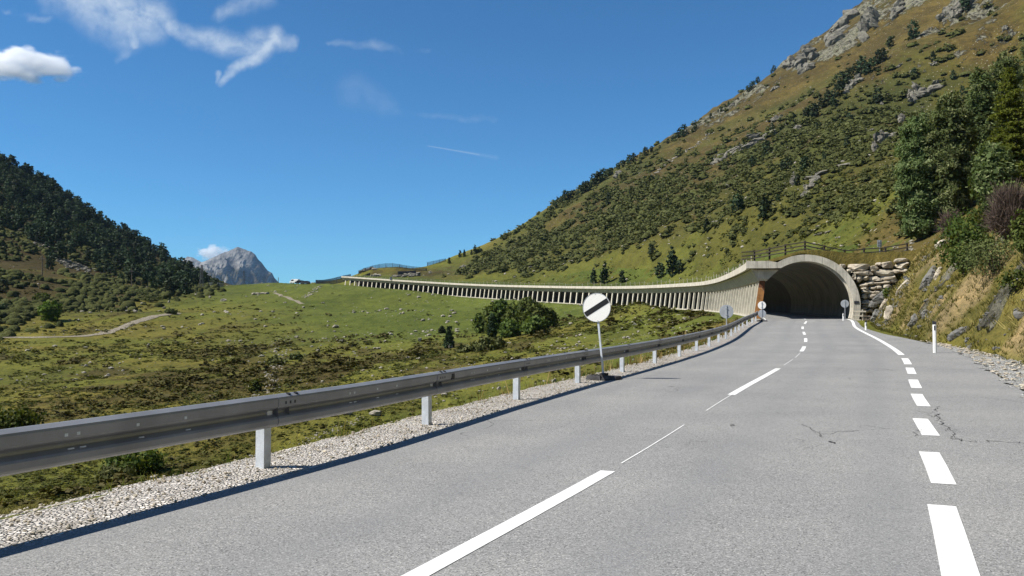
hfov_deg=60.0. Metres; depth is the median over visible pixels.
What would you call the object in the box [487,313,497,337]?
spruce tree
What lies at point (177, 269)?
stone pine
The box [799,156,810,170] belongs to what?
spruce tree
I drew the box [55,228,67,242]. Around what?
stone pine
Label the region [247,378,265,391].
dark bush
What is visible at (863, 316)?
wooden gate
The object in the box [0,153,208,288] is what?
pine forest
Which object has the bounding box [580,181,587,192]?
stone pine
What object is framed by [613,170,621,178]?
rock outcrop
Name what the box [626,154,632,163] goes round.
stone pine
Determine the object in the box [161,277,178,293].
stone pine
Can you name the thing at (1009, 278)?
leafy shrub
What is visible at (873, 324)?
bank grass
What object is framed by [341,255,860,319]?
avalanche gallery
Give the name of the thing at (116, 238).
stone pine
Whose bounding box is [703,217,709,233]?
spruce tree
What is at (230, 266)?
mountain
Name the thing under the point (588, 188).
stone pine
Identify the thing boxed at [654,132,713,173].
slope rubble
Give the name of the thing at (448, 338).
spruce tree
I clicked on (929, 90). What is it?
rock outcrop
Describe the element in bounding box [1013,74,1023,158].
larch tree
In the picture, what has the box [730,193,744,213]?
stone pine
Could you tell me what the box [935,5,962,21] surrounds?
rock outcrop
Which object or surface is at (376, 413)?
boulder
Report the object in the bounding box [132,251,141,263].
stone pine
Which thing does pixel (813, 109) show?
stone pine
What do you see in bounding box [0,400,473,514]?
meadow grass
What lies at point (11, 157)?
stone pine
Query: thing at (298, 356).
dark bush
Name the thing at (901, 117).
rock outcrop
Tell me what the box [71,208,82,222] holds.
stone pine
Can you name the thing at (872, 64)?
stone pine
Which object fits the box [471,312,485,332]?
alder bush
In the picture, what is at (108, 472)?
dark bush
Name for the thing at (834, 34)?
rock outcrop
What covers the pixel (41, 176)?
stone pine
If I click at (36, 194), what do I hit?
stone pine
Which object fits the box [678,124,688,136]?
stone pine
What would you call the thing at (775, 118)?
rock outcrop
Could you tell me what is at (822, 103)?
stone pine
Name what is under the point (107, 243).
stone pine
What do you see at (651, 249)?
stone pine
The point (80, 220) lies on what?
stone pine
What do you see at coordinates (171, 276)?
stone pine
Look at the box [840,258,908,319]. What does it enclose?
boulder wall
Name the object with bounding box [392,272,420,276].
rock outcrop
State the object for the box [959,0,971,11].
stone pine
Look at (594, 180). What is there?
stone pine
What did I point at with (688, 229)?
hillside shrubs
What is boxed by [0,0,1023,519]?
terrain
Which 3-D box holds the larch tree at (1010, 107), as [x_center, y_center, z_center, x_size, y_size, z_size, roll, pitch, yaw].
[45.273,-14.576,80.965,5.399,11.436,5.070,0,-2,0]
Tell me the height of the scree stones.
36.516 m
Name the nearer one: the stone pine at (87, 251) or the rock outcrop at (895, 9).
the stone pine at (87, 251)
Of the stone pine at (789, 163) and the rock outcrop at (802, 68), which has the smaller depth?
the stone pine at (789, 163)
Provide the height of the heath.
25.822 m
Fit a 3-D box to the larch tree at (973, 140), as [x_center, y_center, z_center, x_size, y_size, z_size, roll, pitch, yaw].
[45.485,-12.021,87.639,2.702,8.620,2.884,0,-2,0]
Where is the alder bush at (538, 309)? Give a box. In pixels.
[529,302,554,322]
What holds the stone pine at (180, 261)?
on the terrain at (980, 26)
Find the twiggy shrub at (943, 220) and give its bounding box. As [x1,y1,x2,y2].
[930,207,965,238]
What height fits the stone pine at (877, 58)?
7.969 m
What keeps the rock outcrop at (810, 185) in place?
on the terrain at (980, 26)
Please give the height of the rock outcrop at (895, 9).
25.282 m
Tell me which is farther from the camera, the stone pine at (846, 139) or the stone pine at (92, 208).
the stone pine at (92, 208)
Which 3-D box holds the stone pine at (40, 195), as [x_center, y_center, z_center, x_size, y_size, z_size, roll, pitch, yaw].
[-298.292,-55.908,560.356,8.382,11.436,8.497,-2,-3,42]
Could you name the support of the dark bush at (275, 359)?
on the terrain at (980, 26)
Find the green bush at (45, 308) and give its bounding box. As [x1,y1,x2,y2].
[37,300,62,320]
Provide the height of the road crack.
0.014 m
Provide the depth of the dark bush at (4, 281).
278.25 m
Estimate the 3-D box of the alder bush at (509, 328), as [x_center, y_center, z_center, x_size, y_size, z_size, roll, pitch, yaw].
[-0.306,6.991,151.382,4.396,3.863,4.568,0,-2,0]
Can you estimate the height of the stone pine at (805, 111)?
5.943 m
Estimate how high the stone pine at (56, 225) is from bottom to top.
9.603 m
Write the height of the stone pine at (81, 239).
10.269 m
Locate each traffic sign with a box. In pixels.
[583,293,621,379]
[720,305,733,338]
[757,301,766,320]
[841,300,848,307]
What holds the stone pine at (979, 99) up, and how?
on the terrain at (980, 26)
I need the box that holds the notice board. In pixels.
[877,240,881,252]
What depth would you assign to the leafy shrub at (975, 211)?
47.54 m
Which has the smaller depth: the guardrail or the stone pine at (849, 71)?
the guardrail
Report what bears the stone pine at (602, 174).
on the terrain at (980, 26)
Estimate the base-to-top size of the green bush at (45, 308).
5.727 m
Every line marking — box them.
[402,313,806,575]
[780,312,979,575]
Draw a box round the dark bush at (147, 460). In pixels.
[100,449,167,475]
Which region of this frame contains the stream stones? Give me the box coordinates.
[253,335,302,396]
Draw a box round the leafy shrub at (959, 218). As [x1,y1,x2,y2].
[941,210,979,239]
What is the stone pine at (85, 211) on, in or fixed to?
on the terrain at (980, 26)
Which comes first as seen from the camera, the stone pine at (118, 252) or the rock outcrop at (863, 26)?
the stone pine at (118, 252)
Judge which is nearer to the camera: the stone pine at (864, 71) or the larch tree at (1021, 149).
the larch tree at (1021, 149)
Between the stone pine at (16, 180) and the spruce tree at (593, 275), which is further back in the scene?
the stone pine at (16, 180)
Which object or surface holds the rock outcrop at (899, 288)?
on the terrain at (980, 26)
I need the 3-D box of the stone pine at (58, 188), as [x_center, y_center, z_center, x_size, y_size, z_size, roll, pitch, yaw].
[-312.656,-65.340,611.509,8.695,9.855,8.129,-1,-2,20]
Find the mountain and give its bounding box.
[182,247,277,284]
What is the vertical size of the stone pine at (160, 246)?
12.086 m
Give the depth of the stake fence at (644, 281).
172.29 m
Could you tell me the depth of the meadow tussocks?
108.67 m
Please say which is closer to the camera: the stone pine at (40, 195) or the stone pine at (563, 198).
the stone pine at (563, 198)
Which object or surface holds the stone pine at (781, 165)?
on the terrain at (980, 26)
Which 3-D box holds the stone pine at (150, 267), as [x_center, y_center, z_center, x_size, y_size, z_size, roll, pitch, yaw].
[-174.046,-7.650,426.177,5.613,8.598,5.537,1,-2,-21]
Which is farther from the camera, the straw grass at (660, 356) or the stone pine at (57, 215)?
the stone pine at (57, 215)
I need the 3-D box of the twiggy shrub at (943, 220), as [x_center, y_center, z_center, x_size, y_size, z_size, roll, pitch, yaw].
[29.638,-4.322,60.053,2.411,2.499,2.339,0,-2,0]
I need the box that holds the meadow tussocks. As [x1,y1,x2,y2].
[0,121,893,506]
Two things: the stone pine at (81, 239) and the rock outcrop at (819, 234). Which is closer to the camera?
the rock outcrop at (819, 234)
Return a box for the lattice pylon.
[198,265,204,286]
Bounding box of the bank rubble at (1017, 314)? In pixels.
[873,226,1023,349]
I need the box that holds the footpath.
[274,293,303,303]
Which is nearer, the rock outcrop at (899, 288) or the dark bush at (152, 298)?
the rock outcrop at (899, 288)
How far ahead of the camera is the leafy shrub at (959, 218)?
54.26 m
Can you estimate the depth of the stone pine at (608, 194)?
446.71 m
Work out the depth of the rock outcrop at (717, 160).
393.55 m
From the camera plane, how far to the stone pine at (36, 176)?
614.36 m
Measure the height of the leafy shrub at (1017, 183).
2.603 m
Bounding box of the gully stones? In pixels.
[297,286,320,297]
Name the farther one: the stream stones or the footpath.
the footpath
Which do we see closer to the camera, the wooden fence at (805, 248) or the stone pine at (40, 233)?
the wooden fence at (805, 248)
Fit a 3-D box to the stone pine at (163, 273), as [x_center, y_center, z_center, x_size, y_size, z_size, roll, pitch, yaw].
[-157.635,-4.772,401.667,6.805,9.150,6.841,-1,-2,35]
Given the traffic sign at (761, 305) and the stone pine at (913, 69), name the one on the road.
the traffic sign at (761, 305)
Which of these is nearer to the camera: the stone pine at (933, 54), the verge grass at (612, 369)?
the verge grass at (612, 369)
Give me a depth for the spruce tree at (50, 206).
540.75 m
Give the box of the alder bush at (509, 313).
[501,298,526,331]
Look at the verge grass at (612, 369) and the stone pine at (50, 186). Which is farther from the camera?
the stone pine at (50, 186)
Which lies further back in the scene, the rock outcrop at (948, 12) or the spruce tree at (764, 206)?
the rock outcrop at (948, 12)
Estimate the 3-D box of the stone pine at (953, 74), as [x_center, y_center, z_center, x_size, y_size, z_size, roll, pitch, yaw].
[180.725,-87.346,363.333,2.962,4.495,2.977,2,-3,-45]
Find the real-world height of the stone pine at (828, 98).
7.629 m
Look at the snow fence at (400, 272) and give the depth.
432.33 m
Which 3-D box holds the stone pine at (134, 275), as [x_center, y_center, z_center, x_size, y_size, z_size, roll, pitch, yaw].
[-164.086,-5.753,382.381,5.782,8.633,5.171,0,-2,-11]
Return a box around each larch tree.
[960,125,979,206]
[985,65,1023,177]
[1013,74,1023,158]
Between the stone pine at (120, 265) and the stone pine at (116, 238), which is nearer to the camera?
the stone pine at (120, 265)
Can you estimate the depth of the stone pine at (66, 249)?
405.53 m
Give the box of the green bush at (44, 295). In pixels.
[31,292,50,299]
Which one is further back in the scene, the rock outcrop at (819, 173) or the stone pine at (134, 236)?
the stone pine at (134, 236)
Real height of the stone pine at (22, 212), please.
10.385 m
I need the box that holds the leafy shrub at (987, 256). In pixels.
[950,225,1016,279]
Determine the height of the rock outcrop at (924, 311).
0.658 m
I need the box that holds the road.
[0,294,1023,575]
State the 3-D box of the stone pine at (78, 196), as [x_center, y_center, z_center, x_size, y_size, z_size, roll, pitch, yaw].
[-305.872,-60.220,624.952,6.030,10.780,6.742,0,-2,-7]
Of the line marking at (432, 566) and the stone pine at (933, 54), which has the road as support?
the line marking at (432, 566)
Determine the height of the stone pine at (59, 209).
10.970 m
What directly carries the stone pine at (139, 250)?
on the terrain at (980, 26)
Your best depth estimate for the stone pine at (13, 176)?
560.05 m
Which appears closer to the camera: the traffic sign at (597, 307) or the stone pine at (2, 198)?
the traffic sign at (597, 307)
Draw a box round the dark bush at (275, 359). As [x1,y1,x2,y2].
[265,354,286,363]
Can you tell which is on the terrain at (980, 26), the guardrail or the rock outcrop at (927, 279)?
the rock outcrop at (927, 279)
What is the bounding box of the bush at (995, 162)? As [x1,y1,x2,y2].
[966,140,1021,208]
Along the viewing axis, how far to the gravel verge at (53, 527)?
8.83 m
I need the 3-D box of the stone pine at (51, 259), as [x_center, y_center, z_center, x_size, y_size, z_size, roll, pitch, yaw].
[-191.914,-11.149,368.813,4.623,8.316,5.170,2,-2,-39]
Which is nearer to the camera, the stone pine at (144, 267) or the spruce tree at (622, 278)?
the spruce tree at (622, 278)
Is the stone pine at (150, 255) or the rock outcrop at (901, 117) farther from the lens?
the stone pine at (150, 255)
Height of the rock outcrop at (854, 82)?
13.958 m
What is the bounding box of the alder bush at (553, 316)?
[543,307,559,328]
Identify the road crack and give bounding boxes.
[685,406,1019,447]
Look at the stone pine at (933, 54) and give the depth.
384.35 m
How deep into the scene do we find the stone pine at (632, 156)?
559.67 m
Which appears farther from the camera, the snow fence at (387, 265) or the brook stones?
the snow fence at (387, 265)
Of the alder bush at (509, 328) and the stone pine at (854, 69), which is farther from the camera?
the stone pine at (854, 69)
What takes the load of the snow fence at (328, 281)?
on the terrain at (980, 26)
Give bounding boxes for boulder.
[252,292,269,294]
[369,410,381,415]
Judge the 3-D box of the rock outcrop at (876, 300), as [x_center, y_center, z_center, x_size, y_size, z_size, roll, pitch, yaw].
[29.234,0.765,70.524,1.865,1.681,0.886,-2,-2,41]
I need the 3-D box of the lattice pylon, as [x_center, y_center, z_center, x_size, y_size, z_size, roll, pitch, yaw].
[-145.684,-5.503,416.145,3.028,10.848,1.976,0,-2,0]
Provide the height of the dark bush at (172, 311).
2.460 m
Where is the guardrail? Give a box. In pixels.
[0,311,757,476]
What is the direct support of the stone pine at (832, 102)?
on the terrain at (980, 26)
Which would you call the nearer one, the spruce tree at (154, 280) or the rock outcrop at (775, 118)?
the spruce tree at (154, 280)
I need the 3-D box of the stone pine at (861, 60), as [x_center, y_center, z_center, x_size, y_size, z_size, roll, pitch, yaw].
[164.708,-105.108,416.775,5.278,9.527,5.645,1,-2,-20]
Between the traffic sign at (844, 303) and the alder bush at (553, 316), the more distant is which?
the alder bush at (553, 316)
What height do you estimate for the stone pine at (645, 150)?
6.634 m
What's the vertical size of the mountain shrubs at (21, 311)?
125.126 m
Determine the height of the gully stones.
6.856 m
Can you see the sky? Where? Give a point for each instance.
(315, 139)
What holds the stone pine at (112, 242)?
on the terrain at (980, 26)
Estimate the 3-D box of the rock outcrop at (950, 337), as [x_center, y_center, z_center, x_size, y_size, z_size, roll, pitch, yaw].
[19.210,1.989,38.106,0.929,0.714,0.678,-1,-2,35]
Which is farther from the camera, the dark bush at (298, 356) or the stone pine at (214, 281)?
the stone pine at (214, 281)
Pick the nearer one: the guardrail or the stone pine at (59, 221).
the guardrail
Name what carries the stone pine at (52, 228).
on the terrain at (980, 26)
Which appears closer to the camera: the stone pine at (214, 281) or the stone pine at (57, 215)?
the stone pine at (214, 281)
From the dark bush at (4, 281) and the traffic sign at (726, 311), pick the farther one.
the dark bush at (4, 281)
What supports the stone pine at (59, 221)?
on the terrain at (980, 26)
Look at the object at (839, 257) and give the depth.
114.99 m
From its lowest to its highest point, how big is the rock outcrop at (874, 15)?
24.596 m
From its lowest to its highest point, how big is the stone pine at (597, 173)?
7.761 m
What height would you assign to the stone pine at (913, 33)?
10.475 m
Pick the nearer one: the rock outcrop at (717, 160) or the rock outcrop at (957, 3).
the rock outcrop at (717, 160)
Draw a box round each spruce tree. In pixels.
[46,200,53,215]
[141,271,147,285]
[149,276,157,288]
[175,275,181,290]
[438,326,445,332]
[442,326,454,348]
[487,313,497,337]
[590,267,596,283]
[598,262,609,283]
[618,270,626,282]
[665,246,679,276]
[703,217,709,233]
[757,192,770,219]
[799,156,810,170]
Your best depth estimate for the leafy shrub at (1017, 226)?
34.36 m
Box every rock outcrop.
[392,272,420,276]
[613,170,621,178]
[710,151,729,164]
[727,129,776,151]
[770,114,782,122]
[782,44,819,70]
[789,171,796,185]
[797,62,815,74]
[798,175,820,198]
[805,163,849,179]
[813,230,831,235]
[823,8,859,46]
[843,73,864,93]
[857,10,871,42]
[867,6,879,27]
[868,287,890,307]
[870,309,879,321]
[871,129,889,150]
[879,299,887,310]
[883,305,892,319]
[889,0,905,19]
[895,279,908,295]
[897,111,905,122]
[907,80,944,97]
[907,81,919,103]
[908,313,918,327]
[919,265,936,289]
[921,309,927,318]
[933,266,942,280]
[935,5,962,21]
[947,326,968,341]
[950,0,973,10]
[1002,25,1008,31]
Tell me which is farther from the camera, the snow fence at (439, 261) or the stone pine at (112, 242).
the stone pine at (112, 242)
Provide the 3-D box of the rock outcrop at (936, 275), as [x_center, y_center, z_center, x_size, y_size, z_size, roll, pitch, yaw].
[24.232,-0.792,50.291,0.553,0.848,0.493,0,-2,0]
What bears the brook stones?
on the terrain at (980, 26)
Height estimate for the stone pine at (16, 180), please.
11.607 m
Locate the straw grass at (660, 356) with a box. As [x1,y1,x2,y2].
[271,317,744,451]
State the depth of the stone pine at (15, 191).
543.55 m
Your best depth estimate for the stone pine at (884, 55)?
413.01 m
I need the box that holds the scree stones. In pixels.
[11,217,104,272]
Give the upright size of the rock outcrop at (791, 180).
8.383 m
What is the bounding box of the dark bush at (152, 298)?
[143,294,163,301]
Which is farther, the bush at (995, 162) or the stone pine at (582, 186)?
the stone pine at (582, 186)
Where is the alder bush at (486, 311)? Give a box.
[481,301,503,333]
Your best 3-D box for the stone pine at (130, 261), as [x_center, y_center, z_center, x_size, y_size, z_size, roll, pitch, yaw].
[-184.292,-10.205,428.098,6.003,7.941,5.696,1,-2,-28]
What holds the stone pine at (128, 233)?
on the terrain at (980, 26)
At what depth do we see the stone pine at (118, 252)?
454.58 m
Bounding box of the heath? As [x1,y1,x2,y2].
[0,276,716,506]
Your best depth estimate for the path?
207.75 m
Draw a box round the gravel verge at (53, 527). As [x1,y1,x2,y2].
[0,319,760,550]
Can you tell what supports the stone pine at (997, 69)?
on the terrain at (980, 26)
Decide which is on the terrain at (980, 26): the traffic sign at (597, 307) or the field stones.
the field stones
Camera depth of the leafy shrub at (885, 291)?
67.84 m
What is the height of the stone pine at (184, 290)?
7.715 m
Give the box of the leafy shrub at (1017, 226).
[1007,209,1023,254]
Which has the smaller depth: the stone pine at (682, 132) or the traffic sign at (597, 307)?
the traffic sign at (597, 307)
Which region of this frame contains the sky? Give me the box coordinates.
[0,0,861,283]
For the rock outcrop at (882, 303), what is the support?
on the terrain at (980, 26)
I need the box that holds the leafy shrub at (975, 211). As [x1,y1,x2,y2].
[962,199,990,231]
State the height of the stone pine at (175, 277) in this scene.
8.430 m
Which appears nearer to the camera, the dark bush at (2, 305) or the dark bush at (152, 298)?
the dark bush at (2, 305)
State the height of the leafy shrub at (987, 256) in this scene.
2.541 m
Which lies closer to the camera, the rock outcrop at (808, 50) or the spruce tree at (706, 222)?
the spruce tree at (706, 222)
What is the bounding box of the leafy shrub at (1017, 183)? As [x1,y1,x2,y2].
[987,177,1023,205]
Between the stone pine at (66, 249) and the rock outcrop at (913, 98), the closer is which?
the rock outcrop at (913, 98)
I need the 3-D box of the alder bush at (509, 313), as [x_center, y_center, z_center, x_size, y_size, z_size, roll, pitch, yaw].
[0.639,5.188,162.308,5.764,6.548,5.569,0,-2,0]
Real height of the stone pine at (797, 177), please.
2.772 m
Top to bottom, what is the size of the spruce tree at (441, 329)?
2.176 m
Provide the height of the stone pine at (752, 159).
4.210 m
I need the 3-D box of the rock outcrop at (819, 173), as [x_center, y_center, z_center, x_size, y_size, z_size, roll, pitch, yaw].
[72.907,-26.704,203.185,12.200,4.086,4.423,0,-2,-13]
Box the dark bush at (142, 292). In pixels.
[134,289,149,294]
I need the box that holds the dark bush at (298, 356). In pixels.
[287,351,304,359]
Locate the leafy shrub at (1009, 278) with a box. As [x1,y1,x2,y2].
[993,265,1023,292]
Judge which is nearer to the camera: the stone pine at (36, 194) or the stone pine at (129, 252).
the stone pine at (129, 252)
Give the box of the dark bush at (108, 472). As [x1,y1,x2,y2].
[91,459,136,479]
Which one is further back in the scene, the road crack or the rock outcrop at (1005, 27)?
the rock outcrop at (1005, 27)
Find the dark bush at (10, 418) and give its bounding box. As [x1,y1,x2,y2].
[0,404,46,428]
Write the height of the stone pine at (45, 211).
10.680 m
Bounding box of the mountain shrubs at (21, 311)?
[0,164,226,341]
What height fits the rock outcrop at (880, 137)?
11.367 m
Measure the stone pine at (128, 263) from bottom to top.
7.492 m
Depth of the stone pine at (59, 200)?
574.41 m
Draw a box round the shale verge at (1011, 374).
[925,342,1023,397]
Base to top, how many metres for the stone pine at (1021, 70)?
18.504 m
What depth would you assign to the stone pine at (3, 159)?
615.24 m
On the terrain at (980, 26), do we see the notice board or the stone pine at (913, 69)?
the stone pine at (913, 69)
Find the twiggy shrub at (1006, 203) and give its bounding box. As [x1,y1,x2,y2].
[976,174,1023,239]
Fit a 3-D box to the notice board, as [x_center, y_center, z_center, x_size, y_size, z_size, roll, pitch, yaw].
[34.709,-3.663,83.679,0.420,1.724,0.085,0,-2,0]
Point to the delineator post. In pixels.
(934, 338)
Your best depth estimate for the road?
7.87 m
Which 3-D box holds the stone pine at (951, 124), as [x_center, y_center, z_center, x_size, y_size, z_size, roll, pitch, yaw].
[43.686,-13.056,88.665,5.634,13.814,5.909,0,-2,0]
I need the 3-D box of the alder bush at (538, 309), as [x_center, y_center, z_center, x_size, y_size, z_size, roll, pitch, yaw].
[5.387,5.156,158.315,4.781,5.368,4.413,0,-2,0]
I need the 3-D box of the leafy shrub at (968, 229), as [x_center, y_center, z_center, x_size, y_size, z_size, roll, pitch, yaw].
[22.875,-2.187,44.792,3.157,3.451,3.163,0,-2,0]
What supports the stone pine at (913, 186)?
on the terrain at (980, 26)
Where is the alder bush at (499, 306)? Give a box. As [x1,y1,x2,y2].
[488,298,511,329]
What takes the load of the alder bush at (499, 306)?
on the terrain at (980, 26)
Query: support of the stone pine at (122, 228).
on the terrain at (980, 26)
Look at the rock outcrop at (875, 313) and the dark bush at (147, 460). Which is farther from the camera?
the rock outcrop at (875, 313)
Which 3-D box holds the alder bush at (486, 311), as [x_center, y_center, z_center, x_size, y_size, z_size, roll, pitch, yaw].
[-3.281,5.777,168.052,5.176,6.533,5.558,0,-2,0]
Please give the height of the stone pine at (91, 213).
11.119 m
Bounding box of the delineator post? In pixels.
[932,321,936,352]
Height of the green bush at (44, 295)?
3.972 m
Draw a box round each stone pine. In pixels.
[0,154,6,163]
[0,170,7,178]
[0,186,7,204]
[7,154,17,167]
[7,211,17,224]
[9,174,20,188]
[12,178,23,195]
[12,185,20,196]
[16,208,27,223]
[21,162,30,172]
[31,174,40,183]
[31,188,42,204]
[32,226,46,243]
[34,208,49,221]
[35,170,44,181]
[37,191,48,201]
[39,196,47,206]
[39,202,51,212]
[44,181,54,193]
[44,226,57,243]
[44,251,56,269]
[45,193,56,205]
[48,222,61,239]
[50,219,65,235]
[50,241,65,258]
[52,210,62,222]
[53,186,65,196]
[54,208,63,221]
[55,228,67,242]
[56,196,64,206]
[59,192,64,203]
[60,241,67,257]
[68,192,74,200]
[70,229,83,245]
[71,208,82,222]
[73,195,81,204]
[73,212,83,223]
[82,208,90,221]
[83,247,93,257]
[84,208,96,220]
[84,222,96,240]
[89,206,98,218]
[95,226,104,237]
[99,237,112,252]
[102,259,114,270]
[108,238,118,249]
[111,229,122,245]
[113,250,125,262]
[113,253,126,269]
[116,222,127,236]
[121,231,131,245]
[123,247,132,260]
[123,262,133,275]
[124,258,135,270]
[124,265,137,283]
[130,232,138,247]
[132,241,139,252]
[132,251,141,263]
[134,247,142,262]
[140,260,152,276]
[146,264,155,277]
[148,252,156,262]
[156,242,168,257]
[157,268,168,285]
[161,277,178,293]
[164,272,173,281]
[170,273,182,289]
[174,263,185,272]
[176,257,186,265]
[178,277,194,294]
[212,277,219,285]
[561,190,568,200]
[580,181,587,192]
[583,180,590,191]
[589,173,597,184]
[595,171,602,181]
[599,168,607,179]
[605,192,612,203]
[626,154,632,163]
[630,153,637,161]
[643,146,648,155]
[648,243,655,256]
[654,262,665,278]
[674,259,684,273]
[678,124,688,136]
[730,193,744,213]
[747,155,755,166]
[761,139,773,156]
[779,160,787,171]
[782,156,792,169]
[794,174,799,185]
[802,107,809,116]
[807,103,819,117]
[817,97,825,108]
[823,89,834,104]
[828,96,836,106]
[832,84,841,97]
[834,71,848,89]
[841,67,853,80]
[843,136,850,145]
[852,62,860,75]
[855,55,866,73]
[861,62,869,74]
[866,58,876,72]
[871,87,881,103]
[872,48,882,64]
[878,47,887,61]
[886,36,894,47]
[891,111,942,241]
[907,19,920,38]
[910,67,917,75]
[922,87,982,218]
[928,50,936,61]
[950,69,956,79]
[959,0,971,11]
[959,85,964,93]
[963,64,998,151]
[988,50,1023,143]
[1016,39,1023,95]
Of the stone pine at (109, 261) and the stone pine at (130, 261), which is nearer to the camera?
the stone pine at (109, 261)
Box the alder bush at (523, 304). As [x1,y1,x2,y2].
[515,296,543,324]
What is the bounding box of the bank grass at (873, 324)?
[867,179,1023,366]
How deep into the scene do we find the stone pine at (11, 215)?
441.64 m
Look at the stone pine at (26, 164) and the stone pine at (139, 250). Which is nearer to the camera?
the stone pine at (139, 250)
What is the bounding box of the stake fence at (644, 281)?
[369,256,751,285]
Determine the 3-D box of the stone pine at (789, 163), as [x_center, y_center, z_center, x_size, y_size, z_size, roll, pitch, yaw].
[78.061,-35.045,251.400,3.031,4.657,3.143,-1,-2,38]
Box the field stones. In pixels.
[0,14,933,409]
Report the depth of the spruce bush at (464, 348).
119.04 m
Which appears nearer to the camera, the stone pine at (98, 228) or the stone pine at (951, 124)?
the stone pine at (951, 124)
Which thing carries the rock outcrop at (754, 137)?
on the terrain at (980, 26)
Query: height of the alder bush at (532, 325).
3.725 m
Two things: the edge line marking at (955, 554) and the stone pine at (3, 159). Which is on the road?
the edge line marking at (955, 554)
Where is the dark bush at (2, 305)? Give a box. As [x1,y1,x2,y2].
[0,302,8,309]
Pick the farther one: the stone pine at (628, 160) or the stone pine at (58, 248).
the stone pine at (628, 160)
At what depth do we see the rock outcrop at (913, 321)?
48.21 m
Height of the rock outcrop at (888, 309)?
1.155 m
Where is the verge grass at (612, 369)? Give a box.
[80,320,749,496]
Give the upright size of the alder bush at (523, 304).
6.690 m
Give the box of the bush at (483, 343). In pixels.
[467,333,508,351]
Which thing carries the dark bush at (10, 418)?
on the terrain at (980, 26)
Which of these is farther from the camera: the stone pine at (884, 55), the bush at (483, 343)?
the stone pine at (884, 55)
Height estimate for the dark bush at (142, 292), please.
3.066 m
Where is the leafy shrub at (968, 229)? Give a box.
[933,211,998,275]
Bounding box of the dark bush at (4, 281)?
[0,277,11,291]
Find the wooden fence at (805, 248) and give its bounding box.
[741,241,908,260]
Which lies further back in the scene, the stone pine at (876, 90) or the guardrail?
the stone pine at (876, 90)
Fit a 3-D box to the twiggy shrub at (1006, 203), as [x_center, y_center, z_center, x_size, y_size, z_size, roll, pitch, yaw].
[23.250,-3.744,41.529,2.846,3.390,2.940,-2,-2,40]
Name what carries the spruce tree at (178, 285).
on the terrain at (980, 26)
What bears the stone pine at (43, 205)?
on the terrain at (980, 26)
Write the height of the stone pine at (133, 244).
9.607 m
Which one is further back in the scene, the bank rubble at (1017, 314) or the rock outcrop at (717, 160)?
the rock outcrop at (717, 160)
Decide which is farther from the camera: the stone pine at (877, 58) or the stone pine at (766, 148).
the stone pine at (877, 58)
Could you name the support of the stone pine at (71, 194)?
on the terrain at (980, 26)
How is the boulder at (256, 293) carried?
on the terrain at (980, 26)
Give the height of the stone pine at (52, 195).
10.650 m
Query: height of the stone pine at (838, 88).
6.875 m
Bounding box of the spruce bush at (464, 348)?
[456,343,470,352]
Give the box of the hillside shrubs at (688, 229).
[442,3,1023,278]
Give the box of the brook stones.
[275,417,365,451]
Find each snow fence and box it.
[316,274,350,283]
[358,263,426,274]
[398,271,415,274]
[427,258,445,265]
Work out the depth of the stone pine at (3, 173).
569.54 m
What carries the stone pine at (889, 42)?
on the terrain at (980, 26)
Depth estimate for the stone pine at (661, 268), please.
232.91 m
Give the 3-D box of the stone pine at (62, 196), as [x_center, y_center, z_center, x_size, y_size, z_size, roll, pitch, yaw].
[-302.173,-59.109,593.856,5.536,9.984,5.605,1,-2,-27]
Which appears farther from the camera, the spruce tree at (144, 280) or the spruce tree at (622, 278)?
the spruce tree at (144, 280)
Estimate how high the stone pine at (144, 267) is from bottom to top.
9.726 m
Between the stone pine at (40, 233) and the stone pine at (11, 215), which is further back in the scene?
the stone pine at (11, 215)
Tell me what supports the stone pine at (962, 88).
on the terrain at (980, 26)
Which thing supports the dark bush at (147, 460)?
on the terrain at (980, 26)
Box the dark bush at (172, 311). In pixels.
[164,307,179,314]
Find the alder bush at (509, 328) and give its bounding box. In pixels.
[497,318,521,337]
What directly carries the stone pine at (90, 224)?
on the terrain at (980, 26)
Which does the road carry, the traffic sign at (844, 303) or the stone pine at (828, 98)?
the traffic sign at (844, 303)
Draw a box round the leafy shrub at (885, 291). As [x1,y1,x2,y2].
[882,287,891,297]
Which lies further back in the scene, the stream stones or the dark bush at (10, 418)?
the stream stones
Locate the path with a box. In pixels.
[3,313,180,337]
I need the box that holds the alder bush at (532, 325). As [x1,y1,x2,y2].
[516,315,549,334]

